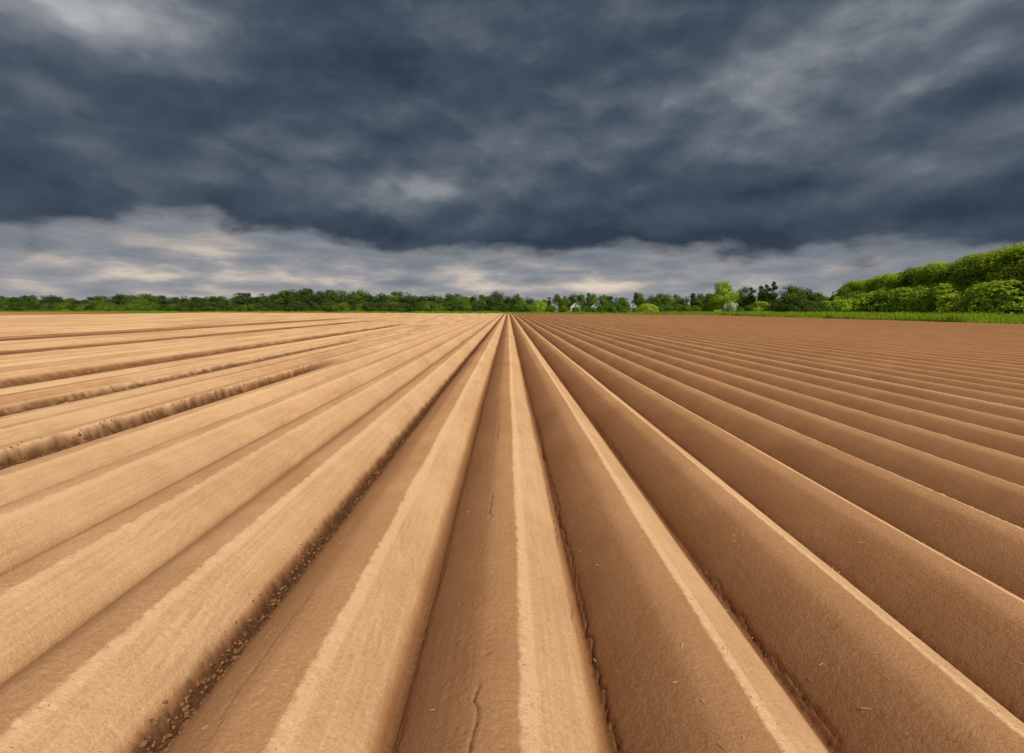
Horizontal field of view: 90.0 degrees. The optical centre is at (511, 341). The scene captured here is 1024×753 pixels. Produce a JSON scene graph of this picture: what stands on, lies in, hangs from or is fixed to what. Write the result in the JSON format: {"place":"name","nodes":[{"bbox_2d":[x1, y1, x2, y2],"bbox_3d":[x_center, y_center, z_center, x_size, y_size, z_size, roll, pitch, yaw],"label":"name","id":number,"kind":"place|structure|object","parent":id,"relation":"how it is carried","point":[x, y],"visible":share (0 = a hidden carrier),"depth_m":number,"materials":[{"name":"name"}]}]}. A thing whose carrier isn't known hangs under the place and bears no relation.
{"place":"outdoors","nodes":[
{"label":"outdoors","id":0,"kind":"place"},
{"bbox_2d":[0,312,1023,752],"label":"field","id":1,"kind":"structure","parent":0,"point":[738,464],"depth_m":3.04,"materials":[{"name":"soil"}]},
{"bbox_2d":[0,343,1016,752],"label":"soil clods","id":2,"kind":"object","parent":1,"relation":"on","point":[186,709],"visible":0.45,"depth_m":2.24,"materials":[{"name":"brown soil"}]},
{"bbox_2d":[10,329,1021,751],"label":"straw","id":3,"kind":"object","parent":1,"relation":"on","point":[682,643],"visible":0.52,"depth_m":2.46,"materials":[{"name":"beige"}]},
{"bbox_2d":[0,310,1023,323],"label":"grass","id":4,"kind":"structure","parent":0,"point":[1003,318],"depth_m":91.87,"materials":[{"name":"green plant"}]},
{"bbox_2d":[0,0,1023,304],"label":"sky","id":5,"kind":"structure","parent":0,"point":[535,149],"materials":[{"name":"grey"}]},
{"bbox_2d":[520,309,720,313],"bbox_3d":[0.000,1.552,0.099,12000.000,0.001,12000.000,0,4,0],"label":"ground","id":6,"kind":"structure","parent":0,"point":[617,311],"depth_m":297.54,"materials":[{"name":"green plant"}]},
{"bbox_2d":[1,302,24,310],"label":"bush","id":7,"kind":"object","parent":6,"relation":"on","point":[13,306],"visible":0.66,"depth_m":238.37,"materials":[{"name":"green plant"}]},
{"bbox_2d":[9,295,34,302],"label":"tree","id":8,"kind":"object","parent":6,"relation":"on","point":[20,299],"visible":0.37,"depth_m":246.89,"materials":[{"name":"green plant"}]},
{"bbox_2d":[16,302,33,310],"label":"bush","id":9,"kind":"object","parent":6,"relation":"on","point":[25,306],"visible":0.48,"depth_m":238.81,"materials":[{"name":"green plant"}]},
{"bbox_2d":[22,295,44,305],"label":"tree","id":10,"kind":"object","parent":6,"relation":"on","point":[35,299],"visible":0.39,"depth_m":249.00,"materials":[{"name":"green plant"}]},
{"bbox_2d":[46,296,64,304],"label":"tree","id":11,"kind":"object","parent":6,"relation":"on","point":[52,300],"visible":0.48,"depth_m":246.23,"materials":[{"name":"green plant"}]},
{"bbox_2d":[53,302,72,310],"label":"bush","id":12,"kind":"object","parent":6,"relation":"on","point":[60,307],"visible":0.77,"depth_m":235.16,"materials":[{"name":"green plant"}]},
{"bbox_2d":[90,295,106,305],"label":"tree","id":13,"kind":"object","parent":6,"relation":"on","point":[103,299],"visible":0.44,"depth_m":245.38,"materials":[{"name":"green plant"}]},
{"bbox_2d":[111,294,127,306],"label":"tree","id":14,"kind":"object","parent":6,"relation":"on","point":[122,297],"visible":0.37,"depth_m":247.88,"materials":[{"name":"green plant"}]},
{"bbox_2d":[119,295,137,307],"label":"tree","id":15,"kind":"object","parent":6,"relation":"on","point":[129,299],"visible":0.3,"depth_m":243.10,"materials":[{"name":"green plant"}]},
{"bbox_2d":[127,303,147,311],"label":"bush","id":16,"kind":"object","parent":6,"relation":"on","point":[137,307],"visible":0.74,"depth_m":233.34,"materials":[{"name":"green plant"}]},
{"bbox_2d":[132,293,159,305],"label":"tree","id":17,"kind":"object","parent":6,"relation":"on","point":[144,299],"visible":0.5,"depth_m":242.65,"materials":[{"name":"green plant"}]},
{"bbox_2d":[144,303,160,310],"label":"bush","id":18,"kind":"object","parent":6,"relation":"on","point":[152,306],"visible":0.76,"depth_m":234.18,"materials":[{"name":"green plant"}]},
{"bbox_2d":[164,303,179,311],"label":"bush","id":19,"kind":"object","parent":6,"relation":"on","point":[171,307],"visible":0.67,"depth_m":231.69,"materials":[{"name":"green plant"}]},
{"bbox_2d":[174,301,192,311],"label":"bush","id":20,"kind":"object","parent":6,"relation":"on","point":[183,306],"visible":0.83,"depth_m":231.50,"materials":[{"name":"green plant"}]},
{"bbox_2d":[178,296,195,304],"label":"tree","id":21,"kind":"object","parent":6,"relation":"on","point":[191,300],"visible":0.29,"depth_m":243.41,"materials":[{"name":"green plant"}]},
{"bbox_2d":[200,301,223,311],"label":"bush","id":22,"kind":"object","parent":6,"relation":"on","point":[213,306],"visible":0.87,"depth_m":229.39,"materials":[{"name":"green plant"}]},
{"bbox_2d":[224,303,241,311],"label":"bush","id":23,"kind":"object","parent":6,"relation":"on","point":[234,307],"visible":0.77,"depth_m":230.94,"materials":[{"name":"green plant"}]},
{"bbox_2d":[232,292,250,306],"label":"tree","id":24,"kind":"object","parent":6,"relation":"on","point":[241,302],"visible":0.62,"depth_m":239.50,"materials":[{"name":"green plant"}]},
{"bbox_2d":[251,303,271,310],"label":"bush","id":25,"kind":"object","parent":6,"relation":"on","point":[260,307],"visible":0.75,"depth_m":227.79,"materials":[{"name":"green plant"}]},
{"bbox_2d":[256,293,274,303],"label":"tree","id":26,"kind":"object","parent":6,"relation":"on","point":[263,300],"visible":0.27,"depth_m":237.07,"materials":[{"name":"green plant"}]},
{"bbox_2d":[263,301,280,311],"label":"bush","id":27,"kind":"object","parent":6,"relation":"on","point":[272,306],"visible":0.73,"depth_m":229.65,"materials":[{"name":"green plant"}]},
{"bbox_2d":[275,290,290,311],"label":"tree","id":28,"kind":"object","parent":6,"relation":"on","point":[283,292],"visible":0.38,"depth_m":240.67,"materials":[{"name":"green plant"}]},
{"bbox_2d":[280,289,299,307],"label":"tree","id":29,"kind":"object","parent":6,"relation":"on","point":[292,295],"visible":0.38,"depth_m":238.25,"materials":[{"name":"green plant"}]},
{"bbox_2d":[289,291,307,306],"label":"tree","id":30,"kind":"object","parent":6,"relation":"on","point":[297,302],"visible":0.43,"depth_m":235.79,"materials":[{"name":"green plant"}]},
{"bbox_2d":[295,288,317,305],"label":"tree","id":31,"kind":"object","parent":6,"relation":"on","point":[304,292],"visible":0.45,"depth_m":237.42,"materials":[{"name":"green plant"}]},
{"bbox_2d":[303,291,322,306],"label":"tree","id":32,"kind":"object","parent":6,"relation":"on","point":[312,302],"visible":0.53,"depth_m":236.05,"materials":[{"name":"green plant"}]},
{"bbox_2d":[312,290,331,308],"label":"tree","id":33,"kind":"object","parent":6,"relation":"on","point":[322,296],"visible":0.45,"depth_m":236.39,"materials":[{"name":"green plant"}]},
{"bbox_2d":[318,303,331,311],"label":"bush","id":34,"kind":"object","parent":6,"relation":"on","point":[325,307],"visible":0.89,"depth_m":225.90,"materials":[{"name":"green plant"}]},
{"bbox_2d":[325,289,347,311],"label":"tree","id":35,"kind":"object","parent":6,"relation":"on","point":[335,293],"visible":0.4,"depth_m":237.61,"materials":[{"name":"green plant"}]},
{"bbox_2d":[332,302,350,311],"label":"bush","id":36,"kind":"object","parent":6,"relation":"on","point":[343,306],"visible":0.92,"depth_m":224.28,"materials":[{"name":"green plant"}]},
{"bbox_2d":[333,294,355,307],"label":"tree","id":37,"kind":"object","parent":6,"relation":"on","point":[347,296],"visible":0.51,"depth_m":235.32,"materials":[{"name":"green plant"}]},
{"bbox_2d":[351,290,368,305],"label":"tree","id":38,"kind":"object","parent":6,"relation":"on","point":[359,297],"visible":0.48,"depth_m":237.96,"materials":[{"name":"green plant"}]},
{"bbox_2d":[362,301,375,311],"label":"bush","id":39,"kind":"object","parent":6,"relation":"on","point":[367,305],"visible":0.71,"depth_m":223.85,"materials":[{"name":"green plant"}]},
{"bbox_2d":[386,291,403,303],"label":"tree","id":40,"kind":"object","parent":6,"relation":"on","point":[397,295],"visible":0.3,"depth_m":237.39,"materials":[{"name":"green plant"}]},
{"bbox_2d":[394,303,408,311],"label":"bush","id":41,"kind":"object","parent":6,"relation":"on","point":[401,307],"visible":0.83,"depth_m":223.35,"materials":[{"name":"green plant"}]},
{"bbox_2d":[399,292,418,304],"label":"tree","id":42,"kind":"object","parent":6,"relation":"on","point":[408,299],"visible":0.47,"depth_m":233.37,"materials":[{"name":"green plant"}]},
{"bbox_2d":[409,302,425,311],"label":"bush","id":43,"kind":"object","parent":6,"relation":"on","point":[417,307],"visible":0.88,"depth_m":221.90,"materials":[{"name":"green plant"}]},
{"bbox_2d":[427,302,447,311],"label":"bush","id":44,"kind":"object","parent":6,"relation":"on","point":[436,307],"visible":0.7,"depth_m":221.55,"materials":[{"name":"green plant"}]},
{"bbox_2d":[439,301,453,311],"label":"bush","id":45,"kind":"object","parent":6,"relation":"on","point":[447,305],"visible":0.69,"depth_m":222.37,"materials":[{"name":"green plant"}]},
{"bbox_2d":[458,302,474,311],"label":"bush","id":46,"kind":"object","parent":6,"relation":"on","point":[464,306],"visible":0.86,"depth_m":219.08,"materials":[{"name":"green plant"}]},
{"bbox_2d":[470,302,484,311],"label":"bush","id":47,"kind":"object","parent":6,"relation":"on","point":[476,307],"visible":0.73,"depth_m":219.79,"materials":[{"name":"green plant"}]},
{"bbox_2d":[472,295,488,304],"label":"tree","id":48,"kind":"object","parent":6,"relation":"on","point":[481,301],"visible":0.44,"depth_m":230.92,"materials":[{"name":"green plant"}]},
{"bbox_2d":[486,301,503,311],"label":"bush","id":49,"kind":"object","parent":6,"relation":"on","point":[496,305],"visible":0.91,"depth_m":218.33,"materials":[{"name":"green plant"}]},
{"bbox_2d":[487,291,504,310],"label":"tree","id":50,"kind":"object","parent":6,"relation":"on","point":[496,296],"visible":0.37,"depth_m":229.47,"materials":[{"name":"green plant"}]},
{"bbox_2d":[503,295,519,311],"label":"tree","id":51,"kind":"object","parent":6,"relation":"on","point":[513,302],"visible":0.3,"depth_m":230.31,"materials":[{"name":"green plant"}]},
{"bbox_2d":[521,303,535,311],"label":"bush","id":52,"kind":"object","parent":6,"relation":"on","point":[529,308],"visible":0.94,"depth_m":213.27,"materials":[{"name":"green plant"}]},
{"bbox_2d":[613,297,623,310],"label":"tree","id":53,"kind":"object","parent":6,"relation":"on","point":[618,303],"visible":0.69,"depth_m":327.56,"materials":[{"name":"green plant"}]},
{"bbox_2d":[635,303,653,312],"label":"bush","id":54,"kind":"object","parent":6,"relation":"on","point":[644,307],"visible":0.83,"depth_m":173.26,"materials":[{"name":"green plant"}]},
{"bbox_2d":[650,293,662,305],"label":"tree","id":55,"kind":"object","parent":6,"relation":"on","point":[656,302],"visible":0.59,"depth_m":298.97,"materials":[{"name":"green plant"}]},
{"bbox_2d":[659,293,675,306],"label":"tree","id":56,"kind":"object","parent":6,"relation":"on","point":[669,301],"visible":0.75,"depth_m":287.49,"materials":[{"name":"green plant"}]},
{"bbox_2d":[693,293,707,310],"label":"tree","id":57,"kind":"object","parent":6,"relation":"on","point":[699,298],"visible":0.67,"depth_m":238.75,"materials":[{"name":"green plant"}]},
{"bbox_2d":[700,293,713,311],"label":"tree","id":58,"kind":"object","parent":6,"relation":"on","point":[708,307],"visible":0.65,"depth_m":214.05,"materials":[{"name":"green plant"}]},
{"bbox_2d":[709,281,738,310],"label":"tree","id":59,"kind":"object","parent":6,"relation":"on","point":[724,290],"visible":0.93,"depth_m":198.09,"materials":[{"name":"green plant"}]},
{"bbox_2d":[726,300,737,311],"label":"bush","id":60,"kind":"object","parent":6,"relation":"on","point":[731,307],"visible":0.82,"depth_m":179.87,"materials":[{"name":"white plant"}]},
{"bbox_2d":[736,287,748,307],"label":"tree","id":61,"kind":"object","parent":6,"relation":"on","point":[744,300],"visible":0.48,"depth_m":213.69,"materials":[{"name":"green plant"}]},
{"bbox_2d":[746,287,756,304],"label":"tree","id":62,"kind":"object","parent":6,"relation":"on","point":[751,298],"visible":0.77,"depth_m":209.08,"materials":[{"name":"green plant"}]},
{"bbox_2d":[750,301,769,311],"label":"bush","id":63,"kind":"object","parent":6,"relation":"on","point":[760,305],"visible":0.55,"depth_m":163.53,"materials":[{"name":"green plant"}]},
{"bbox_2d":[755,285,767,302],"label":"tree","id":64,"kind":"object","parent":6,"relation":"on","point":[762,296],"visible":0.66,"depth_m":204.26,"materials":[{"name":"green plant"}]},
{"bbox_2d":[767,281,779,303],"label":"tree","id":65,"kind":"object","parent":6,"relation":"on","point":[773,295],"visible":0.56,"depth_m":199.46,"materials":[{"name":"green plant"}]},
{"bbox_2d":[765,298,788,312],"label":"bush","id":66,"kind":"object","parent":6,"relation":"on","point":[775,302],"visible":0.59,"depth_m":149.33,"materials":[{"name":"green plant"}]},
{"bbox_2d":[778,284,796,303],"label":"tree","id":67,"kind":"object","parent":6,"relation":"on","point":[789,290],"visible":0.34,"depth_m":189.45,"materials":[{"name":"green plant"}]},
{"bbox_2d":[777,296,803,311],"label":"bush","id":68,"kind":"object","parent":6,"relation":"on","point":[788,302],"visible":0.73,"depth_m":146.20,"materials":[{"name":"green plant"}]},
{"bbox_2d":[789,286,807,298],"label":"tree","id":69,"kind":"object","parent":6,"relation":"on","point":[797,291],"visible":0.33,"depth_m":188.42,"materials":[{"name":"green plant"}]},
{"bbox_2d":[793,297,820,312],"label":"bush","id":70,"kind":"object","parent":6,"relation":"on","point":[803,306],"visible":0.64,"depth_m":144.21,"materials":[{"name":"green plant"}]},
{"bbox_2d":[810,292,827,302],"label":"tree","id":71,"kind":"object","parent":6,"relation":"on","point":[815,295],"visible":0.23,"depth_m":184.03,"materials":[{"name":"green plant"}]},
{"bbox_2d":[815,300,835,311],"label":"bush","id":72,"kind":"object","parent":6,"relation":"on","point":[824,308],"visible":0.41,"depth_m":148.66,"materials":[{"name":"green plant"}]},
{"bbox_2d":[831,298,859,311],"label":"bush","id":73,"kind":"object","parent":6,"relation":"on","point":[844,306],"visible":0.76,"depth_m":148.83,"materials":[{"name":"green plant"}]},
{"bbox_2d":[839,279,861,296],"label":"tree","id":74,"kind":"object","parent":6,"relation":"on","point":[848,285],"visible":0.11,"depth_m":177.97,"materials":[{"name":"green plant"}]},
{"bbox_2d":[837,289,867,300],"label":"bush","id":75,"kind":"object","parent":6,"relation":"on","point":[850,294],"visible":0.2,"depth_m":158.66,"materials":[{"name":"green plant"}]},
{"bbox_2d":[858,277,875,292],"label":"tree","id":76,"kind":"object","parent":6,"relation":"on","point":[867,281],"visible":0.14,"depth_m":165.65,"materials":[{"name":"green plant"}]},
{"bbox_2d":[852,289,891,311],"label":"bush","id":77,"kind":"object","parent":6,"relation":"on","point":[865,298],"visible":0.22,"depth_m":143.62,"materials":[{"name":"green plant"}]},
{"bbox_2d":[868,274,888,291],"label":"tree","id":78,"kind":"object","parent":6,"relation":"on","point":[876,280],"visible":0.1,"depth_m":157.27,"materials":[{"name":"green plant"}]},
{"bbox_2d":[863,288,904,312],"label":"bush","id":79,"kind":"object","parent":6,"relation":"on","point":[876,309],"visible":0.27,"depth_m":139.06,"materials":[{"name":"green plant"}]},
{"bbox_2d":[868,288,905,312],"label":"bush","id":80,"kind":"object","parent":6,"relation":"on","point":[883,306],"visible":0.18,"depth_m":135.36,"materials":[{"name":"green plant"}]},
{"bbox_2d":[875,273,898,290],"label":"tree","id":81,"kind":"object","parent":6,"relation":"on","point":[884,278],"visible":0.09,"depth_m":152.31,"materials":[{"name":"green plant"}]},
{"bbox_2d":[878,294,897,312],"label":"bush","id":82,"kind":"object","parent":6,"relation":"on","point":[887,308],"visible":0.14,"depth_m":132.78,"materials":[{"name":"green plant"}]},
{"bbox_2d":[873,273,908,292],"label":"tree","id":83,"kind":"object","parent":6,"relation":"on","point":[889,284],"visible":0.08,"depth_m":146.57,"materials":[{"name":"green plant"}]},
{"bbox_2d":[889,270,912,288],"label":"tree","id":84,"kind":"object","parent":6,"relation":"on","point":[894,285],"visible":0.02,"depth_m":142.29,"materials":[{"name":"green plant"}]},
{"bbox_2d":[888,286,916,311],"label":"bush","id":85,"kind":"object","parent":6,"relation":"on","point":[900,294],"visible":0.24,"depth_m":127.41,"materials":[{"name":"green plant"}]},
{"bbox_2d":[891,266,924,288],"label":"tree","id":86,"kind":"object","parent":6,"relation":"on","point":[904,278],"visible":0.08,"depth_m":138.54,"materials":[{"name":"green plant"}]},
{"bbox_2d":[891,285,932,312],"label":"bush","id":87,"kind":"object","parent":6,"relation":"on","point":[913,296],"visible":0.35,"depth_m":122.56,"materials":[{"name":"green plant"}]},
{"bbox_2d":[905,296,927,313],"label":"bush","id":88,"kind":"object","parent":6,"relation":"on","point":[917,307],"visible":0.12,"depth_m":120.50,"materials":[{"name":"green plant"}]},
{"bbox_2d":[904,266,929,291],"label":"tree","id":89,"kind":"object","parent":6,"relation":"on","point":[915,273],"visible":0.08,"depth_m":134.75,"materials":[{"name":"green plant"}]},
{"bbox_2d":[911,288,943,312],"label":"bush","id":90,"kind":"object","parent":6,"relation":"on","point":[927,294],"visible":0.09,"depth_m":118.90,"materials":[{"name":"green plant"}]},
{"bbox_2d":[911,260,951,289],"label":"tree","id":91,"kind":"object","parent":6,"relation":"on","point":[924,273],"visible":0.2,"depth_m":128.11,"materials":[{"name":"green plant"}]},
{"bbox_2d":[923,263,951,287],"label":"tree","id":92,"kind":"object","parent":6,"relation":"on","point":[935,281],"visible":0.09,"depth_m":124.18,"materials":[{"name":"green plant"}]},
{"bbox_2d":[926,289,959,312],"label":"bush","id":93,"kind":"object","parent":6,"relation":"on","point":[931,308],"visible":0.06,"depth_m":112.19,"materials":[{"name":"green plant"}]},
{"bbox_2d":[925,282,972,313],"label":"bush","id":94,"kind":"object","parent":6,"relation":"on","point":[946,295],"visible":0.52,"depth_m":108.57,"materials":[{"name":"green plant"}]},
{"bbox_2d":[930,260,970,287],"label":"tree","id":95,"kind":"object","parent":6,"relation":"on","point":[939,276],"visible":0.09,"depth_m":121.32,"materials":[{"name":"green plant"}]},
{"bbox_2d":[939,256,970,287],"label":"tree","id":96,"kind":"object","parent":6,"relation":"on","point":[950,276],"visible":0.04,"depth_m":116.78,"materials":[{"name":"green plant"}]},
{"bbox_2d":[942,294,969,312],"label":"bush","id":97,"kind":"object","parent":6,"relation":"on","point":[955,305],"visible":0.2,"depth_m":104.46,"materials":[{"name":"green plant"}]},
{"bbox_2d":[942,253,985,289],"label":"tree","id":98,"kind":"object","parent":6,"relation":"on","point":[962,273],"visible":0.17,"depth_m":112.40,"materials":[{"name":"green plant"}]},
{"bbox_2d":[953,281,999,312],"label":"bush","id":99,"kind":"object","parent":6,"relation":"on","point":[966,299],"visible":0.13,"depth_m":100.72,"materials":[{"name":"green plant"}]},
{"bbox_2d":[952,251,1006,289],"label":"tree","id":100,"kind":"object","parent":6,"relation":"on","point":[980,276],"visible":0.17,"depth_m":108.57,"materials":[{"name":"green plant"}]},
{"bbox_2d":[957,280,1020,313],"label":"bush","id":101,"kind":"object","parent":6,"relation":"on","point":[976,298],"visible":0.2,"depth_m":97.01,"materials":[{"name":"green plant"}]},
{"bbox_2d":[967,279,1023,314],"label":"bush","id":102,"kind":"object","parent":6,"relation":"on","point":[1002,294],"visible":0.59,"depth_m":93.08,"materials":[{"name":"green plant"}]},
{"bbox_2d":[967,244,1023,292],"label":"tree","id":103,"kind":"object","parent":6,"relation":"on","point":[997,259],"visible":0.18,"depth_m":103.03,"materials":[{"name":"green plant"}]},
{"bbox_2d":[984,279,1023,313],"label":"bush","id":104,"kind":"object","parent":6,"relation":"on","point":[1003,301],"visible":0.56,"depth_m":91.00,"materials":[{"name":"green plant"}]},
{"bbox_2d":[994,241,1023,287],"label":"tree","id":105,"kind":"object","parent":6,"relation":"on","point":[1020,248],"visible":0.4,"depth_m":99.32,"materials":[{"name":"green plant"}]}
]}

